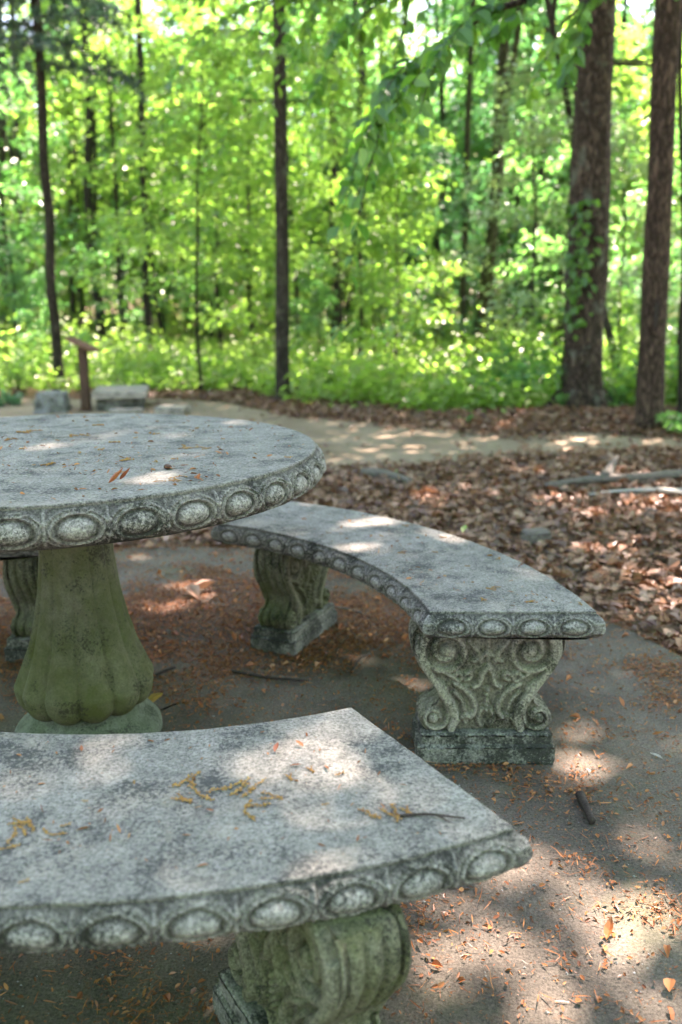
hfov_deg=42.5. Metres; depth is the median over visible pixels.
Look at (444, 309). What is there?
bush
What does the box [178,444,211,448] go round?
catkin
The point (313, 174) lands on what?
sapling
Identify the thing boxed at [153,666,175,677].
twig
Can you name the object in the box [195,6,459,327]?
leafy tree
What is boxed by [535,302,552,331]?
bush
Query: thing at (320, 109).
leafy tree
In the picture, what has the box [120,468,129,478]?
dry leaf
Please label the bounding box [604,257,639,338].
bush
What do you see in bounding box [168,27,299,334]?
sapling
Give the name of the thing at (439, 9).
sapling
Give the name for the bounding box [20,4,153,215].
sapling
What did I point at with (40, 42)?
forest tree
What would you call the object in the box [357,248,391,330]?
bush
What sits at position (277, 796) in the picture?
catkin
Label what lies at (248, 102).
leafy tree
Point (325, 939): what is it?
stone bench
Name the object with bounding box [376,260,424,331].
bush
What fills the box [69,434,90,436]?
catkin
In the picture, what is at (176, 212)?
leafy tree
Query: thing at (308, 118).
sapling
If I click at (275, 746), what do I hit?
dry leaf
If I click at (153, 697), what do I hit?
dry leaf
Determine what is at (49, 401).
rock
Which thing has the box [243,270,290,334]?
bush
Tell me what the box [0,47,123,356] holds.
sapling
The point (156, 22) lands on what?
leafy tree
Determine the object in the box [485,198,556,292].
sapling
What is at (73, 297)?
forest tree
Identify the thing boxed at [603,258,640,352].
bush
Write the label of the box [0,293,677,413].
undergrowth
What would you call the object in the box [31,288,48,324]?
bush
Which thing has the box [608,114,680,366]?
sapling
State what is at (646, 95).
sapling
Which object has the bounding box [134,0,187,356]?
forest tree
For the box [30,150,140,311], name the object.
sapling
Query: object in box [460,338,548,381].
shrub
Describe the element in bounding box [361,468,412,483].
log
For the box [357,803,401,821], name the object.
catkin
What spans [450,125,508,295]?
sapling
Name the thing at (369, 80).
sapling
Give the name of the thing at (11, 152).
leafy tree
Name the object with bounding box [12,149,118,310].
sapling
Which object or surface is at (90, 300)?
bush
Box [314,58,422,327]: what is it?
sapling
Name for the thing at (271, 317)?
bush
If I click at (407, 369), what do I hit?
shrub
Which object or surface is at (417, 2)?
sky
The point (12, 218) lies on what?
sapling
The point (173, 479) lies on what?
catkin
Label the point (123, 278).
bush
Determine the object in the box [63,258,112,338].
bush
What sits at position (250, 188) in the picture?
sapling
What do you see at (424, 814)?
twig
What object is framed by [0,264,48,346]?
bush
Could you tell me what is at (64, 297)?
bush
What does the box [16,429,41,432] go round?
catkin
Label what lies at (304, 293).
bush
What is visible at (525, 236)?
sapling
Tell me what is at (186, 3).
sapling
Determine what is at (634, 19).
leafy tree
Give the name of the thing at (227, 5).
sapling
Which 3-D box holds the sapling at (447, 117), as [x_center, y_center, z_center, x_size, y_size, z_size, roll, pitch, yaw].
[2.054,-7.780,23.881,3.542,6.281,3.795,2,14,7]
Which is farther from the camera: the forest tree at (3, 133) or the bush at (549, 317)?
the bush at (549, 317)
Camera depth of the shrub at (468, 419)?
7.94 m
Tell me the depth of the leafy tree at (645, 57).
23.54 m
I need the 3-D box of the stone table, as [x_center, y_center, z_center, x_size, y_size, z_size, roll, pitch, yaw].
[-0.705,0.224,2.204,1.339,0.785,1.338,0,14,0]
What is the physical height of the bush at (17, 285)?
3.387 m
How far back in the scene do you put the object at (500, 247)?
16.75 m
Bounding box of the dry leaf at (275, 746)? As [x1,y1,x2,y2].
[273,742,278,751]
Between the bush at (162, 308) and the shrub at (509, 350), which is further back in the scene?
the bush at (162, 308)
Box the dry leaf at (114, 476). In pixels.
[108,468,122,482]
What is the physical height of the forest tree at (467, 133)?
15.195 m
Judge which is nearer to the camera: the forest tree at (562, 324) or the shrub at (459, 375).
the shrub at (459, 375)
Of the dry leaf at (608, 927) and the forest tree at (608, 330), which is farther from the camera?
the forest tree at (608, 330)
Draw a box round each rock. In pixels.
[33,390,72,413]
[520,527,551,547]
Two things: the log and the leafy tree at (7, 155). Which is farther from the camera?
the leafy tree at (7, 155)
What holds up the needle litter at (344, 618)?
on the pavement
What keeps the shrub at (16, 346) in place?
on the ground
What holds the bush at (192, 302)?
on the ground
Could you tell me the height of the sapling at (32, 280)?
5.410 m
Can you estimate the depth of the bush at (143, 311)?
25.86 m
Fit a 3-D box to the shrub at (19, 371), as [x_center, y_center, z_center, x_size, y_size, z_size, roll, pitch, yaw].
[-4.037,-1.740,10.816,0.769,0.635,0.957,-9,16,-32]
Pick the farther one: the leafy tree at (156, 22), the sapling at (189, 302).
the leafy tree at (156, 22)
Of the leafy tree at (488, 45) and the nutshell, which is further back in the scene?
the leafy tree at (488, 45)
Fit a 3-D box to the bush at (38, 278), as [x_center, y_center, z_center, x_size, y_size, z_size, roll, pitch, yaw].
[-4.117,-2.662,12.588,1.268,1.657,1.100,0,14,0]
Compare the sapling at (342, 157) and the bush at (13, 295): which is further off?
the sapling at (342, 157)
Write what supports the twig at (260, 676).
on the pavement
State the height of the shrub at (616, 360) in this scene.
0.866 m
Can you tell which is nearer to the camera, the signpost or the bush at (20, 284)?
the signpost
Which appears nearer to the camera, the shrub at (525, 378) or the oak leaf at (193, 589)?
the oak leaf at (193, 589)
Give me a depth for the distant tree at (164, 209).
27.24 m
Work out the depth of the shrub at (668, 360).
8.87 m
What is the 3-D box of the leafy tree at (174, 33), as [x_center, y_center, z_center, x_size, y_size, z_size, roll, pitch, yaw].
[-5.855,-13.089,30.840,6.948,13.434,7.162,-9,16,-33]
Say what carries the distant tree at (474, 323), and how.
on the ground
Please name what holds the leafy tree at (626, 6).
on the ground
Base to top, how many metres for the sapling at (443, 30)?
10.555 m
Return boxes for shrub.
[0,345,50,394]
[0,389,23,406]
[5,329,76,375]
[39,349,97,380]
[97,349,148,381]
[122,355,188,387]
[166,351,224,389]
[207,358,274,389]
[292,344,351,391]
[352,369,399,396]
[378,355,436,390]
[438,367,496,399]
[458,414,474,421]
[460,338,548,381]
[476,356,549,398]
[503,336,563,387]
[559,328,675,385]
[602,360,674,401]
[606,383,634,407]
[632,343,677,393]
[655,410,681,435]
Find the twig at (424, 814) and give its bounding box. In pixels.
[401,813,464,822]
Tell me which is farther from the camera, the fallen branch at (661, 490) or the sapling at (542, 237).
the sapling at (542, 237)
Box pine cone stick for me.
[575,790,595,823]
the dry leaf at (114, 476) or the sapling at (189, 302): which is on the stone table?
the dry leaf at (114, 476)
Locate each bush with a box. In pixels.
[0,216,39,344]
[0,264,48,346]
[0,277,18,345]
[5,221,35,329]
[8,275,49,345]
[10,267,97,377]
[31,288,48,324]
[57,283,83,332]
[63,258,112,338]
[69,254,109,330]
[91,258,143,342]
[130,257,183,330]
[130,298,163,326]
[132,218,188,335]
[160,249,222,343]
[160,268,189,328]
[187,292,215,324]
[191,243,228,320]
[210,251,267,346]
[215,242,257,313]
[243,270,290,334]
[262,296,274,332]
[289,250,326,324]
[289,251,359,365]
[289,278,332,348]
[314,166,436,355]
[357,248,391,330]
[375,279,426,358]
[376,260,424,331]
[403,296,433,339]
[415,259,459,356]
[424,262,459,346]
[451,285,477,323]
[454,229,513,321]
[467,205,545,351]
[493,244,549,325]
[494,247,560,361]
[508,227,567,339]
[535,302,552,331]
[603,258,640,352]
[603,291,639,367]
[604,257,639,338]
[626,238,680,361]
[628,277,677,355]
[634,248,680,335]
[668,303,678,333]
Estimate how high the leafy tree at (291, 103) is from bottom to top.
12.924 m
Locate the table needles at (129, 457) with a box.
[0,412,302,502]
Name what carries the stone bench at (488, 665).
on the pavement
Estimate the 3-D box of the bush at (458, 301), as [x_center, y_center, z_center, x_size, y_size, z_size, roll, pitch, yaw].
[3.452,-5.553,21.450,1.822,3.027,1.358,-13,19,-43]
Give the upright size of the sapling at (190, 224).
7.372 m
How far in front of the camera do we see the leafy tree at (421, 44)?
29.36 m
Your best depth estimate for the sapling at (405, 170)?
11.12 m
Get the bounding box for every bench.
[0,550,38,662]
[0,708,532,1023]
[91,385,148,409]
[211,501,605,764]
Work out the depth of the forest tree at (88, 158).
20.44 m
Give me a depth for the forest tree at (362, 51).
19.48 m
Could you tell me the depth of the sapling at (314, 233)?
18.16 m
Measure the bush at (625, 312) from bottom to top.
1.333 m
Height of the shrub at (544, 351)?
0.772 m
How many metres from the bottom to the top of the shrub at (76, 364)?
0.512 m
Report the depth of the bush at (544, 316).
22.38 m
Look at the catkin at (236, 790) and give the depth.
1.28 m
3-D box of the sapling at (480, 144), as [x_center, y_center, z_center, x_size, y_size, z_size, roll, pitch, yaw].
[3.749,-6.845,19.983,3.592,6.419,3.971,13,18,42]
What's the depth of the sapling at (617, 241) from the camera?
24.17 m
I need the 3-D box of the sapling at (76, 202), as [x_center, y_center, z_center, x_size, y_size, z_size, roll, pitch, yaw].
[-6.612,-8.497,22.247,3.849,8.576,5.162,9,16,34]
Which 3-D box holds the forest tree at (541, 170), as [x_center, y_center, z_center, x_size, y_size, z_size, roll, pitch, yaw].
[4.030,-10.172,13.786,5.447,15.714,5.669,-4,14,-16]
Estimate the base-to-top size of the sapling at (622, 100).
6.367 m
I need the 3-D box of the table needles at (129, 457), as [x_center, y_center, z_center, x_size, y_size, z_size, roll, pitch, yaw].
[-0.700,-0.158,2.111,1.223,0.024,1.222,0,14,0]
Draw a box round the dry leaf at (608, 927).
[604,916,612,938]
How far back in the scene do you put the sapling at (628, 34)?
17.39 m
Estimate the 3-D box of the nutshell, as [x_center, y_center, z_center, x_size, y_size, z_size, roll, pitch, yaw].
[-0.361,-0.094,1.826,0.017,0.011,0.015,0,14,0]
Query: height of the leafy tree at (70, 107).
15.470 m
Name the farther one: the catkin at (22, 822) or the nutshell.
the nutshell
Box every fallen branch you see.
[544,455,681,489]
[588,487,681,494]
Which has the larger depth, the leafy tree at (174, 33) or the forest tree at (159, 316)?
the leafy tree at (174, 33)
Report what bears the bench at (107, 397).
on the path
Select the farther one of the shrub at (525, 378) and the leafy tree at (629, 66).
the leafy tree at (629, 66)
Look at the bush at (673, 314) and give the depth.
22.04 m
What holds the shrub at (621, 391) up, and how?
on the ground
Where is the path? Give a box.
[0,399,681,467]
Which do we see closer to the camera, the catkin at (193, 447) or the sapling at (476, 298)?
the catkin at (193, 447)
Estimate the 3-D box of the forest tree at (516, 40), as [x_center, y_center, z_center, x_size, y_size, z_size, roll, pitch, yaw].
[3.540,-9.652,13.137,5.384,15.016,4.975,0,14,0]
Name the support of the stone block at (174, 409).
on the path
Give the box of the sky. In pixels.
[3,0,653,298]
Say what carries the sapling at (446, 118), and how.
on the ground
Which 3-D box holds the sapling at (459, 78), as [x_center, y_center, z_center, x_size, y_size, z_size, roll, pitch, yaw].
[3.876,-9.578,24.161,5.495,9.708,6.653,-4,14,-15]
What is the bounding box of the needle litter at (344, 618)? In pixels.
[0,544,681,1023]
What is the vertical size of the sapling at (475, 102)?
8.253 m
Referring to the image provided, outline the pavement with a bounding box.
[0,547,681,1023]
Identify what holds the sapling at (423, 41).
on the ground
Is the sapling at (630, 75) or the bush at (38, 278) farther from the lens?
the sapling at (630, 75)
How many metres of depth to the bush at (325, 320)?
19.91 m
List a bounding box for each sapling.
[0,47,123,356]
[0,109,75,307]
[3,4,81,263]
[5,0,173,338]
[5,160,45,307]
[5,204,34,271]
[6,0,202,263]
[6,51,140,331]
[6,200,45,308]
[7,0,234,360]
[9,118,104,326]
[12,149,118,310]
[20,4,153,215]
[25,27,133,277]
[25,43,241,336]
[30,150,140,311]
[50,81,183,326]
[55,81,182,337]
[71,35,275,390]
[78,206,159,344]
[97,0,328,354]
[123,0,273,342]
[133,39,229,324]
[139,99,270,333]
[145,0,405,343]
[146,48,336,363]
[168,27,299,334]
[177,246,235,349]
[180,165,271,288]
[190,101,313,339]
[202,0,374,352]
[218,144,329,352]
[225,1,414,259]
[244,0,468,378]
[251,134,366,309]
[287,7,404,307]
[289,176,379,335]
[293,198,359,344]
[299,0,562,342]
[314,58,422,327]
[320,99,460,333]
[325,133,451,307]
[330,145,466,369]
[339,0,570,340]
[339,95,480,348]
[367,141,494,354]
[377,101,472,337]
[399,0,629,353]
[399,116,478,300]
[405,2,563,341]
[406,95,481,333]
[409,0,490,315]
[410,28,552,257]
[410,60,570,341]
[412,0,651,334]
[426,97,482,257]
[431,50,639,355]
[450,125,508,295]
[453,146,570,314]
[454,154,522,299]
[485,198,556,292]
[488,0,652,316]
[489,27,673,373]
[499,78,648,312]
[511,115,678,325]
[520,50,678,302]
[546,61,680,342]
[547,107,680,349]
[549,139,673,326]
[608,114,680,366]
[609,74,680,308]
[613,34,680,273]
[631,210,680,253]
[638,169,680,304]
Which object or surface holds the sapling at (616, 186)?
on the ground
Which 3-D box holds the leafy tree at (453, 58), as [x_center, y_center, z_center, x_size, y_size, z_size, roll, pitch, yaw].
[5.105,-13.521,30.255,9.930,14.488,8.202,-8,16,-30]
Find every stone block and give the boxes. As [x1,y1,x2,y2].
[108,408,144,412]
[154,405,190,414]
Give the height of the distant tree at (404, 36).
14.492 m
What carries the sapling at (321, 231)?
on the ground
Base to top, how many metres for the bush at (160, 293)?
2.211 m
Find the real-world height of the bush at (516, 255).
2.056 m
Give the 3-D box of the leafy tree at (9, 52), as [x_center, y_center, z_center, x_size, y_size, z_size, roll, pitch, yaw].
[-9.501,-11.837,28.692,6.210,12.175,6.938,-8,16,-31]
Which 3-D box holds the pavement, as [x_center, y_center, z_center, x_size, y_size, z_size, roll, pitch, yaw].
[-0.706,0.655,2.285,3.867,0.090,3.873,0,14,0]
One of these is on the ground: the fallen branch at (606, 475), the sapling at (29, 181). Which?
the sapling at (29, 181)
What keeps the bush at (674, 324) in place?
on the ground
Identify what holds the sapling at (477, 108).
on the ground
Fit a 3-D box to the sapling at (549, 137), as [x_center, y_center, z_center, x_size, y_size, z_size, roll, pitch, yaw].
[2.348,-3.197,10.202,2.346,3.784,1.984,-5,15,-21]
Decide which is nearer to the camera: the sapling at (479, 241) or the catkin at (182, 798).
the catkin at (182, 798)
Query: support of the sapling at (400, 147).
on the ground
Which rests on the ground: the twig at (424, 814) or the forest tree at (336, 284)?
the forest tree at (336, 284)
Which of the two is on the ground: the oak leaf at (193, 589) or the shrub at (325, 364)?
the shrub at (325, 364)
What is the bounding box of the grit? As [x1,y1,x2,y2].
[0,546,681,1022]
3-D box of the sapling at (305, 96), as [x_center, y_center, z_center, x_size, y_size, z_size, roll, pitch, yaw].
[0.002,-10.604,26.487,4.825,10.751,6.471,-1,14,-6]
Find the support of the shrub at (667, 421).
on the ground
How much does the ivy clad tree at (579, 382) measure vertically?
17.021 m
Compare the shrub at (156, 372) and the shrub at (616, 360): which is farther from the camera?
the shrub at (156, 372)
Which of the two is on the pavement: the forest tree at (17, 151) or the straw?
the straw
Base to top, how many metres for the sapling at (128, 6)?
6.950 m
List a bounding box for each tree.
[0,0,146,390]
[0,9,36,359]
[3,0,299,336]
[3,2,168,331]
[3,8,61,218]
[4,1,184,331]
[6,85,74,274]
[10,0,55,345]
[10,0,166,332]
[56,2,76,334]
[81,6,107,340]
[104,0,147,322]
[108,5,254,325]
[115,0,410,401]
[123,44,258,333]
[124,4,267,252]
[126,18,167,347]
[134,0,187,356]
[143,3,248,319]
[150,7,322,261]
[161,0,169,332]
[164,0,679,343]
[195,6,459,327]
[197,11,213,343]
[201,8,212,336]
[218,2,434,342]
[225,7,394,325]
[322,0,485,325]
[327,0,343,359]
[327,0,411,343]
[344,2,368,347]
[346,8,390,351]
[348,1,371,347]
[367,1,424,306]
[375,1,651,323]
[376,103,500,329]
[377,0,449,313]
[418,2,535,329]
[432,1,647,325]
[458,0,475,360]
[468,7,517,349]
[473,6,523,362]
[477,0,511,368]
[495,0,654,410]
[498,0,680,276]
[513,9,526,345]
[520,0,568,360]
[523,2,648,205]
[527,0,677,202]
[544,0,619,374]
[544,17,564,344]
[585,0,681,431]
[611,51,680,228]
[612,0,680,237]
[676,13,681,414]
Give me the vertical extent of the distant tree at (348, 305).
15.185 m
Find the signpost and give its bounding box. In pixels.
[64,336,99,410]
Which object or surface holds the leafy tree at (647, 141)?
on the ground
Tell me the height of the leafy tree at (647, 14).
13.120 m
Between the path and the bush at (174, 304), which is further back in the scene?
the bush at (174, 304)
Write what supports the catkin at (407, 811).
on the stone bench at (325, 939)
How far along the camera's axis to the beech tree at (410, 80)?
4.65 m
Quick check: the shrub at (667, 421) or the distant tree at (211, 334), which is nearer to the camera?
the shrub at (667, 421)
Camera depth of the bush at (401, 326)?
16.67 m
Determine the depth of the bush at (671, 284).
13.27 m
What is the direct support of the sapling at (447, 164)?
on the ground
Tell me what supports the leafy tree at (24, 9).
on the ground
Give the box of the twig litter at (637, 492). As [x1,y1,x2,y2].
[151,391,681,598]
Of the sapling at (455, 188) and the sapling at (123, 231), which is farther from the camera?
the sapling at (455, 188)
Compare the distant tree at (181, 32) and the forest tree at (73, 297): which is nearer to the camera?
the forest tree at (73, 297)
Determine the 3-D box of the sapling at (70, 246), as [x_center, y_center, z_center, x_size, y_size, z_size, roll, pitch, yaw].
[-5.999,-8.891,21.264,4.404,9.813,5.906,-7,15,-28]
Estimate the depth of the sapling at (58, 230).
21.11 m
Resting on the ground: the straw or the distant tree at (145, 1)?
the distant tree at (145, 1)
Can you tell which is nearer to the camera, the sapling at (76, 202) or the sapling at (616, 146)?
the sapling at (616, 146)
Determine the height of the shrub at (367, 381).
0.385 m
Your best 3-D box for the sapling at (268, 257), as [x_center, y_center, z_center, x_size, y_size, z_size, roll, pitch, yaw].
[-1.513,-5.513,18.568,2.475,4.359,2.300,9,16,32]
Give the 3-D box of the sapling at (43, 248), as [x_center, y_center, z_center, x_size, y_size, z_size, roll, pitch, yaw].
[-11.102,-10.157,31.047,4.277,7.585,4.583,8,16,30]
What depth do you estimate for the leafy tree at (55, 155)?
26.58 m
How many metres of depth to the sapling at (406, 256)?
22.64 m
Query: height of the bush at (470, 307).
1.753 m
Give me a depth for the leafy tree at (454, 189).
30.39 m
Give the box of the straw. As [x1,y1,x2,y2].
[559,975,608,983]
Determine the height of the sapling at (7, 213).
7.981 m
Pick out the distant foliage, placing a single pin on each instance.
(140, 302)
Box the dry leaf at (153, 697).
[148,693,162,701]
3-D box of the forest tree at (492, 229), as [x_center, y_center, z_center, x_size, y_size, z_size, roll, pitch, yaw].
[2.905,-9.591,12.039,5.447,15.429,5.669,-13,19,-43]
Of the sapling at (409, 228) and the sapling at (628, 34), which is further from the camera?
the sapling at (409, 228)
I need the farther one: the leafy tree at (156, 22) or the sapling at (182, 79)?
the leafy tree at (156, 22)
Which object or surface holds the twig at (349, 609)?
on the pavement
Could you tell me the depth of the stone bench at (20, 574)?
2.77 m
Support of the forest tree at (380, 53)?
on the ground
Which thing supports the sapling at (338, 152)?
on the ground
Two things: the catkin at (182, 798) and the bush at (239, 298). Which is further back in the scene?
the bush at (239, 298)
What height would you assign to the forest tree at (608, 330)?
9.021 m
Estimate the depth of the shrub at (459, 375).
9.42 m
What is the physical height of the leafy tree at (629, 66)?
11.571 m
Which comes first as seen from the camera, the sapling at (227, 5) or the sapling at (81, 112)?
the sapling at (227, 5)
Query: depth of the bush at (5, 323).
15.31 m
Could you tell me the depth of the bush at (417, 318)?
20.80 m
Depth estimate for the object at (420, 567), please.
2.37 m
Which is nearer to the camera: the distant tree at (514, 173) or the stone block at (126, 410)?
the stone block at (126, 410)
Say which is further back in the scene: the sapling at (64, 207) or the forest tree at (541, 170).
the sapling at (64, 207)
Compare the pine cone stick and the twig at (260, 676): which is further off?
the twig at (260, 676)
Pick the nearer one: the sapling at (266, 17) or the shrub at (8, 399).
the shrub at (8, 399)
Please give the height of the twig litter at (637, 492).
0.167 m
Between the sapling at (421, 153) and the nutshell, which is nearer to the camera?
the nutshell
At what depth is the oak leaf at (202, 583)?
3.48 m
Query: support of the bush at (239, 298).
on the ground
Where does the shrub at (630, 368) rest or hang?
on the ground
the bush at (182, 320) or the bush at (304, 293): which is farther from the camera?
the bush at (304, 293)
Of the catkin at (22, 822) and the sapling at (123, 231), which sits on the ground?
the sapling at (123, 231)
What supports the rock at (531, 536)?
on the ground
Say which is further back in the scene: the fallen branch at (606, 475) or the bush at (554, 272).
the bush at (554, 272)
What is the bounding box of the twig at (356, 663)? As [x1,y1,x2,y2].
[350,653,369,672]
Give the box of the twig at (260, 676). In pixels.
[231,669,308,681]
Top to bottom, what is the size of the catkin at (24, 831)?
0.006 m
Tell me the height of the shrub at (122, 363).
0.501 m
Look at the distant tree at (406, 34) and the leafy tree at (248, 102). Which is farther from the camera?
the distant tree at (406, 34)
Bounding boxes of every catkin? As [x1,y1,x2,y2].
[0,817,64,849]
[7,818,31,824]
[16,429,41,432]
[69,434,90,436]
[153,475,187,481]
[169,771,265,819]
[170,793,192,803]
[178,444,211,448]
[187,777,195,785]
[247,790,282,806]
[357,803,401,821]
[399,804,411,816]
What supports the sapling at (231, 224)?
on the ground
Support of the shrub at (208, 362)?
on the ground
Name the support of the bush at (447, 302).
on the ground
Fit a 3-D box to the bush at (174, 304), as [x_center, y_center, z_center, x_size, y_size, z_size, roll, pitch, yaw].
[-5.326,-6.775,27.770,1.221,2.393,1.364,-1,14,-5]
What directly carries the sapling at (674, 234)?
on the ground
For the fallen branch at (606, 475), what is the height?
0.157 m
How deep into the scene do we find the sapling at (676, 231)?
16.52 m
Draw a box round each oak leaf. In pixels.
[186,584,199,597]
[195,579,217,589]
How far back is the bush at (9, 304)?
18.25 m
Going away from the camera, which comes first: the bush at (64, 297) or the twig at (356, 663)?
the twig at (356, 663)
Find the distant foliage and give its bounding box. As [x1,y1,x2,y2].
[6,28,680,328]
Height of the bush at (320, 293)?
1.893 m
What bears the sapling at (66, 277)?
on the ground
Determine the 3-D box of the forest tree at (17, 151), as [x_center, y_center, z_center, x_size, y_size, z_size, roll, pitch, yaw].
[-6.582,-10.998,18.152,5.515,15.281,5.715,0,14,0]
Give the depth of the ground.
4.91 m
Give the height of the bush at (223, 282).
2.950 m
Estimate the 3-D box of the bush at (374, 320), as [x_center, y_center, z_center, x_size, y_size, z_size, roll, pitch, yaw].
[0.517,-3.848,13.863,1.509,3.362,2.023,-8,16,-31]
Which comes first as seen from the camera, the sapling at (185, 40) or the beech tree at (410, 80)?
the beech tree at (410, 80)
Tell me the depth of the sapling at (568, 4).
20.72 m
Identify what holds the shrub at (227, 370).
on the ground
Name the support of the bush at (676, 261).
on the ground
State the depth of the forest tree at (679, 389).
7.61 m
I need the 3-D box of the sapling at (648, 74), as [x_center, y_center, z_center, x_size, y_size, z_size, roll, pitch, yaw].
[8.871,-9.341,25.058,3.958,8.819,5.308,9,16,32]
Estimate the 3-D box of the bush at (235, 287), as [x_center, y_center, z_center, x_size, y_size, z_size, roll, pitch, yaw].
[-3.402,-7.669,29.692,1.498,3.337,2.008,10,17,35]
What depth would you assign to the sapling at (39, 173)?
24.07 m
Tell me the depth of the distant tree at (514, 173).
21.33 m
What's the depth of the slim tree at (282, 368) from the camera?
9.35 m
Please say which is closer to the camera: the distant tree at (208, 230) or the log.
the log
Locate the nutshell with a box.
[164,464,171,469]
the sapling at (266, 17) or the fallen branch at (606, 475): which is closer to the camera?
the fallen branch at (606, 475)
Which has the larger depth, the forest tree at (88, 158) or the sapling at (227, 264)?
the sapling at (227, 264)
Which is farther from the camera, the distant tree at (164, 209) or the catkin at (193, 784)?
the distant tree at (164, 209)
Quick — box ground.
[0,299,681,655]
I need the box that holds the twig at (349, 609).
[334,606,369,616]
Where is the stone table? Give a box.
[0,413,325,733]

